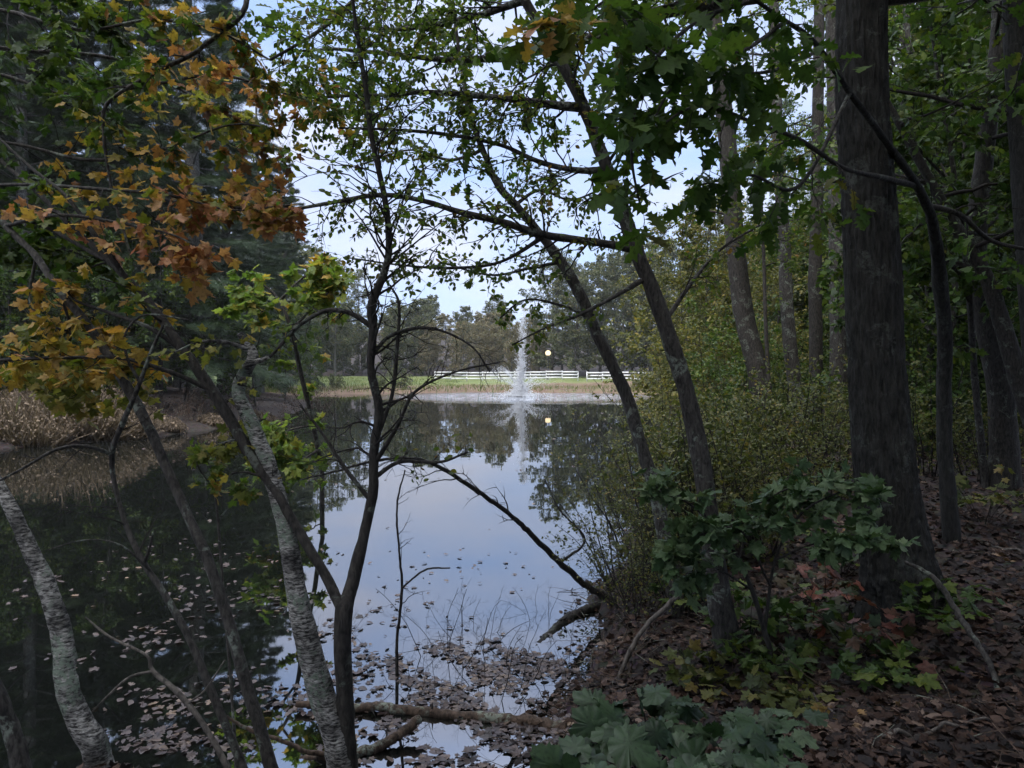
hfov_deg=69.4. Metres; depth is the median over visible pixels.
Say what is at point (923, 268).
green sapling
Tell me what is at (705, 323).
leafy sapling
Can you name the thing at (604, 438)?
shore bush
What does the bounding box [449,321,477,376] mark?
autumn tree
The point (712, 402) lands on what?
shore bush
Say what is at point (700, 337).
thicket shrub
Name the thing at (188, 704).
dead sapling
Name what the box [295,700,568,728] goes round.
fallen log
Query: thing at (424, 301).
autumn tree
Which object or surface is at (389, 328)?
autumn tree
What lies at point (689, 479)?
shore bush
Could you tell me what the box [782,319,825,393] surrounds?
leafy sapling
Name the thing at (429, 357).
autumn tree
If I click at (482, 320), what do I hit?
autumn tree
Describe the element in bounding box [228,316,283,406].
understory tree
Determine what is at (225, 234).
white pine
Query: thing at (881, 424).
tree
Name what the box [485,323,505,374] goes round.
autumn tree
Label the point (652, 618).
leaning stick
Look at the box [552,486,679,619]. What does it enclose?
shore bush
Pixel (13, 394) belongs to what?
straw clump
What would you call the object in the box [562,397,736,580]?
shore bush
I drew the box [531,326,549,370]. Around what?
autumn tree
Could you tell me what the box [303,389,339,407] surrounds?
russet scrub
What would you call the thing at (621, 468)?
thicket shrub
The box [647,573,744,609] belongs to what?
seedling
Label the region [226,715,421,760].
fallen branch
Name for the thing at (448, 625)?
bare twigs
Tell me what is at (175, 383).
white pine
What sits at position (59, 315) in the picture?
understory tree
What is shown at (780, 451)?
thicket shrub
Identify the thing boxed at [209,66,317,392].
white pine
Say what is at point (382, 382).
shrub
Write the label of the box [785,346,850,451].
thicket shrub
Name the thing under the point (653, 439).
thicket shrub
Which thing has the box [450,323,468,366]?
autumn tree
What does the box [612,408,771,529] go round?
thicket shrub
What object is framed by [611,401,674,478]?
thicket shrub
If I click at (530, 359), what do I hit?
autumn tree
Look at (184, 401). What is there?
russet scrub
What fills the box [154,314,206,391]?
understory tree
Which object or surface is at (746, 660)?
seedling
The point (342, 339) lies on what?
tall grey tree
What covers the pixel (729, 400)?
thicket shrub
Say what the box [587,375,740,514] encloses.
shore bush
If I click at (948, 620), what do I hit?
seedling
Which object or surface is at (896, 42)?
woodland tree
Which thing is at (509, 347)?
autumn tree
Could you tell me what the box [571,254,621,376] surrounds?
dark tree
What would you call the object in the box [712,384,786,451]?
thicket shrub
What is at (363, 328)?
autumn tree
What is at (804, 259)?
understory tree
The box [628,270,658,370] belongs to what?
pine
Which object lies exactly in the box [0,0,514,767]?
forked tree
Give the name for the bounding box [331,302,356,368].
autumn tree
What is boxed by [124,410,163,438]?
straw clump
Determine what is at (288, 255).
white pine
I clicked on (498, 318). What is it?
autumn tree
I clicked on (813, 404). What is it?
thicket shrub
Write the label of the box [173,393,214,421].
russet scrub
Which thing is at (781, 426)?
thicket shrub
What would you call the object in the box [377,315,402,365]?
autumn tree
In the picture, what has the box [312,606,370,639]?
bare twigs
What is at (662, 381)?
thicket shrub
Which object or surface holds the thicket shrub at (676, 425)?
on the ground at (358, 376)
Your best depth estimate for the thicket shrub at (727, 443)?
7.89 m
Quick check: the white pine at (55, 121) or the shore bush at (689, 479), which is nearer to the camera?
the shore bush at (689, 479)
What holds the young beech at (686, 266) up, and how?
on the ground at (358, 376)
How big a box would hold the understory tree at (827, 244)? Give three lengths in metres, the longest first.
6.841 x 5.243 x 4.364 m
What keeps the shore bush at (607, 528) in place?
on the ground at (358, 376)
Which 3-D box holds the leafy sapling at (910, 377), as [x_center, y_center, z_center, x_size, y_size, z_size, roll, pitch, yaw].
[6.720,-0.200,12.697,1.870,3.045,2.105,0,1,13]
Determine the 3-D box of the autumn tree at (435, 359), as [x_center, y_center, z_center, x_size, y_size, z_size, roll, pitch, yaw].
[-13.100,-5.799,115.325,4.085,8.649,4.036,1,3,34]
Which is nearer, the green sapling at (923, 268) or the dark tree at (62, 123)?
the green sapling at (923, 268)
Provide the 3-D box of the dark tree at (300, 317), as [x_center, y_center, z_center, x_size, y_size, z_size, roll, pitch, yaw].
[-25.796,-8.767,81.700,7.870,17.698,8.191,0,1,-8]
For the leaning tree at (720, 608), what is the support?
on the ground at (358, 376)
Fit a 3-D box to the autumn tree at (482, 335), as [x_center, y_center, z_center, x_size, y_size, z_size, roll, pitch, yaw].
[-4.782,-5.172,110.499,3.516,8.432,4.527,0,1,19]
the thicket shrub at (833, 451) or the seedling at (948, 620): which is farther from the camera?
the thicket shrub at (833, 451)
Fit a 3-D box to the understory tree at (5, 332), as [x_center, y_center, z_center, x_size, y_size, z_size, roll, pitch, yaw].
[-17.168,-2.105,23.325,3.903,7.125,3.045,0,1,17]
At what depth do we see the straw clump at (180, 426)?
25.05 m
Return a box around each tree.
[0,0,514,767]
[0,29,117,221]
[0,226,61,397]
[0,265,24,354]
[0,475,114,767]
[0,679,32,767]
[3,274,90,379]
[67,228,159,397]
[121,221,224,410]
[149,323,351,767]
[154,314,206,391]
[166,0,799,650]
[181,292,250,410]
[205,224,220,344]
[207,169,279,378]
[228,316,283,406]
[239,176,310,367]
[253,245,312,366]
[255,0,1023,629]
[265,309,316,399]
[295,244,326,356]
[295,322,325,393]
[303,244,340,371]
[307,307,344,375]
[317,257,358,375]
[320,303,336,367]
[330,318,361,375]
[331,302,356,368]
[334,0,684,616]
[341,268,382,367]
[345,319,368,372]
[375,307,408,373]
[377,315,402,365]
[379,319,404,371]
[383,299,407,364]
[396,298,433,375]
[407,297,437,370]
[413,323,442,374]
[417,320,440,372]
[421,294,446,364]
[427,313,462,371]
[446,305,476,369]
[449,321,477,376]
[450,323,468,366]
[467,311,488,369]
[468,321,490,374]
[470,314,493,367]
[476,311,502,371]
[480,293,508,361]
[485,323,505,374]
[488,312,511,368]
[494,311,524,376]
[506,331,520,371]
[511,325,530,367]
[513,316,544,376]
[518,246,578,376]
[525,310,548,362]
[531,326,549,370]
[547,259,601,376]
[565,263,603,371]
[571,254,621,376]
[589,240,651,373]
[610,241,671,370]
[614,261,655,370]
[641,239,694,368]
[644,0,812,445]
[667,180,751,317]
[669,252,708,312]
[674,184,732,316]
[696,233,725,287]
[701,0,835,432]
[716,250,802,329]
[719,41,1023,426]
[724,48,819,428]
[736,88,826,286]
[743,0,902,435]
[748,217,828,376]
[760,0,912,425]
[762,3,973,301]
[767,243,826,352]
[770,234,847,380]
[783,0,1022,489]
[786,2,967,360]
[788,24,921,226]
[789,104,826,233]
[791,0,945,209]
[791,0,1023,375]
[794,0,1021,454]
[796,237,828,352]
[801,190,949,419]
[817,0,975,438]
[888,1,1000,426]
[899,57,1023,441]
[904,131,1021,440]
[910,250,979,382]
[913,20,987,439]
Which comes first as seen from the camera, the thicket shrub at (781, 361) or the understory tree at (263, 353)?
the thicket shrub at (781, 361)
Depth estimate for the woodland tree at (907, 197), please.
18.03 m
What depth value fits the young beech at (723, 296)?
22.68 m
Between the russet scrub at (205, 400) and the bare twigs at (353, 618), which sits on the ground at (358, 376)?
the russet scrub at (205, 400)
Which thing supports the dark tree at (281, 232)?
on the ground at (358, 376)
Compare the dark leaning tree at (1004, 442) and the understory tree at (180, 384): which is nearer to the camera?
the dark leaning tree at (1004, 442)
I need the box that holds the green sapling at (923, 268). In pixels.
[841,0,1017,487]
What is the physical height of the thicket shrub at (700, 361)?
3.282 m
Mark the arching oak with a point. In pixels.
(649, 134)
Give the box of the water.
[0,392,674,767]
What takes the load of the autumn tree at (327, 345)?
on the ground at (358, 376)
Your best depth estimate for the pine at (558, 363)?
111.09 m
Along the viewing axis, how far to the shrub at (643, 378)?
71.77 m
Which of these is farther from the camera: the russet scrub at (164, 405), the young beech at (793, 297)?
the young beech at (793, 297)
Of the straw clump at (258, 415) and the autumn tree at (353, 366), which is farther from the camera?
the autumn tree at (353, 366)
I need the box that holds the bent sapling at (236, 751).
[0,312,247,767]
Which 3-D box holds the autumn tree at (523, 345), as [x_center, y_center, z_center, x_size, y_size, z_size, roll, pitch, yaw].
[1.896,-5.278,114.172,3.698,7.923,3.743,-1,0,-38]
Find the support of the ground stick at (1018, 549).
on the ground at (358, 376)
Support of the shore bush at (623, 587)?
on the ground at (358, 376)
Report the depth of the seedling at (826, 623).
4.49 m
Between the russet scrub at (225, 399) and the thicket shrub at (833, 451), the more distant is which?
the russet scrub at (225, 399)
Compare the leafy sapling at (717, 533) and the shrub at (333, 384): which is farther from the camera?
the shrub at (333, 384)
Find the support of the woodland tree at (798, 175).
on the ground at (358, 376)
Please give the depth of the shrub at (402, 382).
71.82 m
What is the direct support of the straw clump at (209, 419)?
on the ground at (358, 376)
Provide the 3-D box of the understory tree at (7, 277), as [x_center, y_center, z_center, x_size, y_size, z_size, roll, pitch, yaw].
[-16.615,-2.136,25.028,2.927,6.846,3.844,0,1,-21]
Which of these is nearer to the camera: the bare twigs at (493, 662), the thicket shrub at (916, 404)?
the bare twigs at (493, 662)
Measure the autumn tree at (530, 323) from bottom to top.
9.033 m
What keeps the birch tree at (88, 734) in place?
on the ground at (358, 376)
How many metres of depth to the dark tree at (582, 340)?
100.39 m
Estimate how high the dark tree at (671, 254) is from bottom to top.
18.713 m
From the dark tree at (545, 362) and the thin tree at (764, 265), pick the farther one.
the dark tree at (545, 362)
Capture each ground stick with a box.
[778,642,835,714]
[881,716,1003,737]
[985,542,1023,555]
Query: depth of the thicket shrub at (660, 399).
17.82 m
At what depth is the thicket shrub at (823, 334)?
23.99 m
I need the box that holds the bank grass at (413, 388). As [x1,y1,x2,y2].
[133,376,642,393]
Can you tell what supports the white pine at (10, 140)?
on the ground at (358, 376)
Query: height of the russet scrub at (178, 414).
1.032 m
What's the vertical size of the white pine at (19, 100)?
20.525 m
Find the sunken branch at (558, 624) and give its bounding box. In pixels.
[517,600,601,654]
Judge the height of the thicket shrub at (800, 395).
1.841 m
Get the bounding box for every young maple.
[182,437,261,767]
[211,252,355,504]
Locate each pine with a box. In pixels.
[0,0,129,394]
[0,0,138,367]
[0,0,188,398]
[0,5,66,321]
[0,16,55,362]
[0,156,16,311]
[51,0,231,389]
[82,0,298,410]
[85,43,169,350]
[140,24,217,387]
[163,0,297,396]
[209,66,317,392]
[250,146,329,386]
[540,277,582,373]
[594,253,636,369]
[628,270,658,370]
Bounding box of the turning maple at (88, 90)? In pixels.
[0,0,354,767]
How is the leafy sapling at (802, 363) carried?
on the ground at (358, 376)
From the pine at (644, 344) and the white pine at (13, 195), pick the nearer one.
the white pine at (13, 195)
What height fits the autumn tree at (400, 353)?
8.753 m
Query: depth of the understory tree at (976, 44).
12.30 m
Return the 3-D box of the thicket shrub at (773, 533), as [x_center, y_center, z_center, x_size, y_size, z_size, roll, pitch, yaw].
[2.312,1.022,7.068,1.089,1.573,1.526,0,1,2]
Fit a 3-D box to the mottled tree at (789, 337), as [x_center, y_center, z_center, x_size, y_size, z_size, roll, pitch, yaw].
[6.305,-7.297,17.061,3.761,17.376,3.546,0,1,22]
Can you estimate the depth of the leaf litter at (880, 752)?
4.19 m
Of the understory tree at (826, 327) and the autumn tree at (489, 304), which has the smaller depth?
the understory tree at (826, 327)
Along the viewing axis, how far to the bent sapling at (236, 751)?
3.97 m
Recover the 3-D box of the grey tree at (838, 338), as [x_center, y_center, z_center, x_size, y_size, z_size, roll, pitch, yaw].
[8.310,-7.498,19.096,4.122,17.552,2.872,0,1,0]
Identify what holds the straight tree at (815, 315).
on the ground at (358, 376)
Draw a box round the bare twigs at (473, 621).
[414,588,511,645]
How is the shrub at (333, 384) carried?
on the ground at (358, 376)
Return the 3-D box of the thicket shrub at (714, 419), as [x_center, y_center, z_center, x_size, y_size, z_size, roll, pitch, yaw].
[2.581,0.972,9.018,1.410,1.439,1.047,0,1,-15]
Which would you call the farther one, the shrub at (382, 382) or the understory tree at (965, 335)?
the shrub at (382, 382)
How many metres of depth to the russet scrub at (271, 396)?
33.09 m
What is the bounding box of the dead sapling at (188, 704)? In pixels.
[84,600,231,767]
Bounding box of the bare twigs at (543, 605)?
[501,581,591,621]
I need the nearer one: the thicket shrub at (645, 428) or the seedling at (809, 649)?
the seedling at (809, 649)
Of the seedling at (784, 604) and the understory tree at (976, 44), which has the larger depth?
the understory tree at (976, 44)
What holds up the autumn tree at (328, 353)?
on the ground at (358, 376)
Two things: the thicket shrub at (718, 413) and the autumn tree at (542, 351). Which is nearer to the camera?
the thicket shrub at (718, 413)
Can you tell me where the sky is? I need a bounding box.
[42,0,920,329]
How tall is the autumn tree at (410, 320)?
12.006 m
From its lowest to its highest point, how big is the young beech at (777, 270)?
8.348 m
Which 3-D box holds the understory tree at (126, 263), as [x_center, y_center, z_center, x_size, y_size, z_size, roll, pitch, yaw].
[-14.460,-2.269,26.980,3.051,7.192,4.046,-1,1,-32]
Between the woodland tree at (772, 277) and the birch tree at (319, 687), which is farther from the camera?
the woodland tree at (772, 277)
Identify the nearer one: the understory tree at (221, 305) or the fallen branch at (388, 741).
the fallen branch at (388, 741)
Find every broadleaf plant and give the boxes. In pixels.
[530,683,718,767]
[691,706,828,767]
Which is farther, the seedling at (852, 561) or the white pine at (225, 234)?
the white pine at (225, 234)
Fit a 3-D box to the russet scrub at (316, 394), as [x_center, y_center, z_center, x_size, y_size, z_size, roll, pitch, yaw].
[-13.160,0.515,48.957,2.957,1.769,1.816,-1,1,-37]
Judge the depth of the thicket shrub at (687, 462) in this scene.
7.02 m
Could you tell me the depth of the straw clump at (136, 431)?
22.66 m
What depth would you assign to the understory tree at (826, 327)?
19.95 m
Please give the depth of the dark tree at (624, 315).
98.45 m
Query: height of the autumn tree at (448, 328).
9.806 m
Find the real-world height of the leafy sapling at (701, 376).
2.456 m
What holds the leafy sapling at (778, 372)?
on the ground at (358, 376)
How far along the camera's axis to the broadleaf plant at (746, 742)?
2.87 m
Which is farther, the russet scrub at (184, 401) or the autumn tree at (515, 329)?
the autumn tree at (515, 329)
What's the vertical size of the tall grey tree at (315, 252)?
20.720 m
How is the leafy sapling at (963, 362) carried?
on the ground at (358, 376)
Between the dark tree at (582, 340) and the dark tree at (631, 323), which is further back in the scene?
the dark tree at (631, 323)
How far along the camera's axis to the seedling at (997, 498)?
6.71 m
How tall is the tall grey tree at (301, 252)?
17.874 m
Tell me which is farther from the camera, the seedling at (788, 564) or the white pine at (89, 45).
the white pine at (89, 45)
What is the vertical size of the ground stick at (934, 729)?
0.131 m
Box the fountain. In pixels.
[480,307,556,396]
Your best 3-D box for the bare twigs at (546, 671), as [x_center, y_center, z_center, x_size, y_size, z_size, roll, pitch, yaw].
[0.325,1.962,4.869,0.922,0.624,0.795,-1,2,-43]
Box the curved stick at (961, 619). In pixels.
[904,561,999,690]
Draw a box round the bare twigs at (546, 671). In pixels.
[497,611,609,712]
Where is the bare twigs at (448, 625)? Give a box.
[376,579,530,668]
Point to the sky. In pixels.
(450, 300)
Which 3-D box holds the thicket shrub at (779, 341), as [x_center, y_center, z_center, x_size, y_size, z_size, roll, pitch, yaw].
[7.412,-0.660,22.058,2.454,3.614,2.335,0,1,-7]
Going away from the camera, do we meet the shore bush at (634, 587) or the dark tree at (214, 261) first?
the shore bush at (634, 587)
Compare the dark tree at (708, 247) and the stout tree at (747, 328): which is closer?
the stout tree at (747, 328)
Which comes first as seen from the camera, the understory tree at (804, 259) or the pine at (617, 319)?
the understory tree at (804, 259)
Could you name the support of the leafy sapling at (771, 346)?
on the ground at (358, 376)
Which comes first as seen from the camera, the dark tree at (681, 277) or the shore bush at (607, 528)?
the shore bush at (607, 528)
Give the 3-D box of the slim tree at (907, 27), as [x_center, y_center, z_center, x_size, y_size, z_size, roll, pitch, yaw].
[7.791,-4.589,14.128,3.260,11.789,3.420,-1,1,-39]
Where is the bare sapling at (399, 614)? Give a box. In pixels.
[395,470,449,677]
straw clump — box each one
[0,372,156,441]
[0,386,103,403]
[0,391,92,448]
[57,393,174,441]
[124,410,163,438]
[157,416,188,433]
[196,412,227,427]
[254,410,277,421]
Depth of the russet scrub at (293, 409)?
36.87 m
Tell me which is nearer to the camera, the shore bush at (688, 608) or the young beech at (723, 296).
the shore bush at (688, 608)
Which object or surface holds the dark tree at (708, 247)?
on the ground at (358, 376)
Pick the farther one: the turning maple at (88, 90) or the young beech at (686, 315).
the young beech at (686, 315)
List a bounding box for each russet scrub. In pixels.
[141,395,187,416]
[159,405,195,424]
[160,387,204,415]
[169,382,231,412]
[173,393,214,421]
[210,380,233,411]
[226,385,272,410]
[253,397,299,422]
[270,386,331,412]
[290,381,336,401]
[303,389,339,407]
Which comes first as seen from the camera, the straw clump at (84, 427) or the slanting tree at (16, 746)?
the slanting tree at (16, 746)
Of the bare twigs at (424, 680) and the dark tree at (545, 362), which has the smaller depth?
the bare twigs at (424, 680)
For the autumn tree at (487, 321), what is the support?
on the ground at (358, 376)
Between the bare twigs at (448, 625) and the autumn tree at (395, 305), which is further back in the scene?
the autumn tree at (395, 305)
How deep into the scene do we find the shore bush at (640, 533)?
6.12 m
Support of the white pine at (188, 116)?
on the ground at (358, 376)
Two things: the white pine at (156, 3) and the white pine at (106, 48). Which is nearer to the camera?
the white pine at (156, 3)
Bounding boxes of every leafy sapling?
[630,455,920,664]
[677,294,749,408]
[686,338,763,433]
[688,327,774,436]
[691,284,788,435]
[707,311,777,385]
[717,321,803,409]
[746,344,800,422]
[761,318,829,416]
[769,343,832,430]
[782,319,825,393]
[838,292,970,419]
[904,277,1018,452]
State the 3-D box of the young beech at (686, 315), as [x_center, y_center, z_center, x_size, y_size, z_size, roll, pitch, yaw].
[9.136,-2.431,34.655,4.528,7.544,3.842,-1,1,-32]
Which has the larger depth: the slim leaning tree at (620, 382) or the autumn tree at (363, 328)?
the autumn tree at (363, 328)
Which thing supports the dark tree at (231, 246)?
on the ground at (358, 376)
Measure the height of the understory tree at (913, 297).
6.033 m
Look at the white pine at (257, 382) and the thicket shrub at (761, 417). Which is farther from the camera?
the white pine at (257, 382)
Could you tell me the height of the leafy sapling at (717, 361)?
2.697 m
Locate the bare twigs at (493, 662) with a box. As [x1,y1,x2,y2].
[401,609,557,700]
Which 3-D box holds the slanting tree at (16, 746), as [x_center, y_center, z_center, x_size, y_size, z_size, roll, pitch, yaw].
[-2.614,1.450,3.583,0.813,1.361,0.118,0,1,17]
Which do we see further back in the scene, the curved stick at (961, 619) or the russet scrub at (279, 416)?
the russet scrub at (279, 416)
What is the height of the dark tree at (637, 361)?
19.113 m
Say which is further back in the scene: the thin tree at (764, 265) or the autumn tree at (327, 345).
the autumn tree at (327, 345)
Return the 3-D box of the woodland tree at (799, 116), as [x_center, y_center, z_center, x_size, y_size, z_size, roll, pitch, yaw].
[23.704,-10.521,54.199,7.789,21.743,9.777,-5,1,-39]
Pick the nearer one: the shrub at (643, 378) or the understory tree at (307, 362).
the understory tree at (307, 362)
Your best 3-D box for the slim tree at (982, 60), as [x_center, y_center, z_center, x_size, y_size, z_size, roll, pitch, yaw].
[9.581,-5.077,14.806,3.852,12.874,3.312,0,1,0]
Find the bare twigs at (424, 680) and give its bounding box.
[379,635,483,730]
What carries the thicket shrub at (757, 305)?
on the ground at (358, 376)
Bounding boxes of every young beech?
[616,212,737,424]
[623,195,783,404]
[648,256,732,360]
[649,275,710,390]
[688,221,797,374]
[732,205,826,374]
[756,223,828,374]
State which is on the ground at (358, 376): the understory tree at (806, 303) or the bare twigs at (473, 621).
the understory tree at (806, 303)
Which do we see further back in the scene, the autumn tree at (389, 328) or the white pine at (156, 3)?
the autumn tree at (389, 328)
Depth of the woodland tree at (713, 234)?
63.70 m
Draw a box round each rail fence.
[434,370,578,380]
[586,371,657,380]
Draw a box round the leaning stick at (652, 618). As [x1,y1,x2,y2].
[616,527,752,678]
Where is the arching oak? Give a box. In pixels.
[497,0,1023,542]
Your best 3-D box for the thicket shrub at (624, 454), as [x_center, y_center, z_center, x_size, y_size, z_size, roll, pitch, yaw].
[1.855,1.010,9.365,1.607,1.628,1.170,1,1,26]
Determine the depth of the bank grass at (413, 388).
70.75 m
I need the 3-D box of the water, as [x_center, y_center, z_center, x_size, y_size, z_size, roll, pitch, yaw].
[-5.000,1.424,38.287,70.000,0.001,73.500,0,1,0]
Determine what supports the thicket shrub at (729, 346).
on the ground at (358, 376)
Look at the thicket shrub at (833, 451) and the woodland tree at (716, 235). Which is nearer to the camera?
the thicket shrub at (833, 451)
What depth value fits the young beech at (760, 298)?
25.88 m
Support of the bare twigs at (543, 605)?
in the water
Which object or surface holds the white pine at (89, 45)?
on the ground at (358, 376)
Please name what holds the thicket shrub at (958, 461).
on the ground at (358, 376)
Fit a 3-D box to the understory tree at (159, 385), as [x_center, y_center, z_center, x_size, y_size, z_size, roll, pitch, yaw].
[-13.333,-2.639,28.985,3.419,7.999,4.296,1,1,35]
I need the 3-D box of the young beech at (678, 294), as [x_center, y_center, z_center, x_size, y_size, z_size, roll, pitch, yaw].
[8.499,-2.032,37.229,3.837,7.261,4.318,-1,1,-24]
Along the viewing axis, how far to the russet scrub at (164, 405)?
27.04 m
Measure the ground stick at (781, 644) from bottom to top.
0.112 m
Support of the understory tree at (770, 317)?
on the ground at (358, 376)
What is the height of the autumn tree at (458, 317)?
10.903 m
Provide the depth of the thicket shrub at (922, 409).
11.87 m
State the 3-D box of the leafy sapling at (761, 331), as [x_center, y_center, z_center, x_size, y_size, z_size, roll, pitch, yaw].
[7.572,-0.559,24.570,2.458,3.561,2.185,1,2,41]
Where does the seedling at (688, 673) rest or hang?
on the ground at (358, 376)
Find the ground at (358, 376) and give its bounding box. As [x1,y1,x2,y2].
[0,330,1023,767]
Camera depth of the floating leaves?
4.96 m
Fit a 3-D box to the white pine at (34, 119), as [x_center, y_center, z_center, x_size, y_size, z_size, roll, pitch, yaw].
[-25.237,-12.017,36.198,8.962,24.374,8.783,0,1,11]
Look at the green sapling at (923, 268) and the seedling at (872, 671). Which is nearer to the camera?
the seedling at (872, 671)
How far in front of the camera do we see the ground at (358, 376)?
6.18 m
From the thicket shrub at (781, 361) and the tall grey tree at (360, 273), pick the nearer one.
the thicket shrub at (781, 361)
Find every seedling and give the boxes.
[610,536,699,573]
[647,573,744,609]
[648,639,760,704]
[697,579,805,653]
[709,629,819,683]
[738,663,852,717]
[741,583,857,657]
[753,557,864,605]
[794,587,937,677]
[802,520,859,577]
[827,628,964,692]
[892,577,1006,635]
[955,464,1023,523]
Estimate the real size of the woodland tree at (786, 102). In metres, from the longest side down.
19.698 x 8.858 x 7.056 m
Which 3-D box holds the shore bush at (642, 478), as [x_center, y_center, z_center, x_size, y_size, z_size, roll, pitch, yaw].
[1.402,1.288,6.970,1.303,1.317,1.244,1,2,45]
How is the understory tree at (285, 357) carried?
on the ground at (358, 376)
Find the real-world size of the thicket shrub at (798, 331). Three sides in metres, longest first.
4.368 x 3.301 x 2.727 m
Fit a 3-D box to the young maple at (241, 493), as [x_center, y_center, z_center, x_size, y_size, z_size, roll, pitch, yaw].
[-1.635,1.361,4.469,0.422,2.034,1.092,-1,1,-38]
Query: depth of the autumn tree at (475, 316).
120.07 m
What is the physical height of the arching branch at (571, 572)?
1.803 m
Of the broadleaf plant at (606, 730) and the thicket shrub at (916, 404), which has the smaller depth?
the broadleaf plant at (606, 730)
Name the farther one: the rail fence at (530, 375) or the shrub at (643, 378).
the rail fence at (530, 375)
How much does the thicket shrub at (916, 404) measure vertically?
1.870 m
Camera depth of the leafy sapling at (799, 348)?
22.49 m
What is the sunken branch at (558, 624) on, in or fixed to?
on the ground at (358, 376)
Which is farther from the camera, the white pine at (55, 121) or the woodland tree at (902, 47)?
the white pine at (55, 121)
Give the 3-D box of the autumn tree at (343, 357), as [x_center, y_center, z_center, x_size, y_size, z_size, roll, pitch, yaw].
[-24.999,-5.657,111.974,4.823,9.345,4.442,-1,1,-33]
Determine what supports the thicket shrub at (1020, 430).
on the ground at (358, 376)
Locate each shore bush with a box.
[538,443,691,590]
[549,379,720,531]
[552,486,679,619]
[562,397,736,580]
[567,513,663,612]
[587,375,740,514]
[591,468,732,599]
[596,360,744,493]
[600,460,741,589]
[626,500,751,631]
[629,425,798,569]
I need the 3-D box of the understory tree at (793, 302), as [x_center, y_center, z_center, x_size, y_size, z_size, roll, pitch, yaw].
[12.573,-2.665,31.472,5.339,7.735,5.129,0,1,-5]
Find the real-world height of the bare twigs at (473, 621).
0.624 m
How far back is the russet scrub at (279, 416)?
30.89 m
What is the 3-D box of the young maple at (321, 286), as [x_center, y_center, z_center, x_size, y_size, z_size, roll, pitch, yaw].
[-3.237,0.870,11.295,2.133,5.580,2.294,0,1,0]
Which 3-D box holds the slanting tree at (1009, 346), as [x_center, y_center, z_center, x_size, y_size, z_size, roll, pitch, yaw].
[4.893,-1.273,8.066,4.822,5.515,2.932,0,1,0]
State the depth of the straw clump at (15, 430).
21.05 m
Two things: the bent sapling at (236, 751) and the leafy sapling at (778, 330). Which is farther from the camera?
the leafy sapling at (778, 330)
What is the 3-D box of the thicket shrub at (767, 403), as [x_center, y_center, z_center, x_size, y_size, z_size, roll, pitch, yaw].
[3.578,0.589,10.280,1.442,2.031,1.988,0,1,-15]
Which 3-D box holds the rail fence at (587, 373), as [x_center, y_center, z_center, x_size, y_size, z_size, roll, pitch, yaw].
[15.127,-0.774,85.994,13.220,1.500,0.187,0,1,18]
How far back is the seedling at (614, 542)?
6.97 m
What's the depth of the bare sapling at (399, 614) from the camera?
5.26 m
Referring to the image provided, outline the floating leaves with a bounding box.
[7,401,620,767]
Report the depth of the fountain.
59.87 m
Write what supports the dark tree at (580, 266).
on the ground at (358, 376)
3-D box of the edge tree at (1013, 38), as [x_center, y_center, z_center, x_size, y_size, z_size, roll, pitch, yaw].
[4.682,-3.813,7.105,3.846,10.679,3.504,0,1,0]
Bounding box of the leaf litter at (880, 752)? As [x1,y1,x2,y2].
[0,418,1023,767]
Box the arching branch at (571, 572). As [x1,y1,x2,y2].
[296,432,616,605]
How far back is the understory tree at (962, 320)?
13.90 m
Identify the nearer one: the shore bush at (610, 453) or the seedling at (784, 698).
the seedling at (784, 698)
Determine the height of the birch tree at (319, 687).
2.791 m
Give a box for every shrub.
[325,372,345,387]
[376,373,387,386]
[382,366,412,387]
[586,422,713,543]
[594,383,776,572]
[596,271,717,443]
[605,402,726,515]
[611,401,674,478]
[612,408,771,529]
[629,377,789,515]
[630,408,683,494]
[633,369,652,385]
[638,350,675,411]
[649,403,713,462]
[655,314,740,413]
[663,302,732,401]
[665,401,746,510]
[671,406,788,508]
[690,286,768,404]
[690,311,782,415]
[696,354,835,478]
[704,372,806,506]
[704,380,772,460]
[704,383,821,507]
[707,413,827,568]
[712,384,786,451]
[713,403,830,518]
[725,305,797,421]
[732,359,850,472]
[738,342,917,480]
[760,322,806,406]
[768,307,829,408]
[777,393,853,499]
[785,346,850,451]
[801,305,829,392]
[841,348,989,477]
[845,378,935,456]
[913,390,988,483]
[970,405,1023,466]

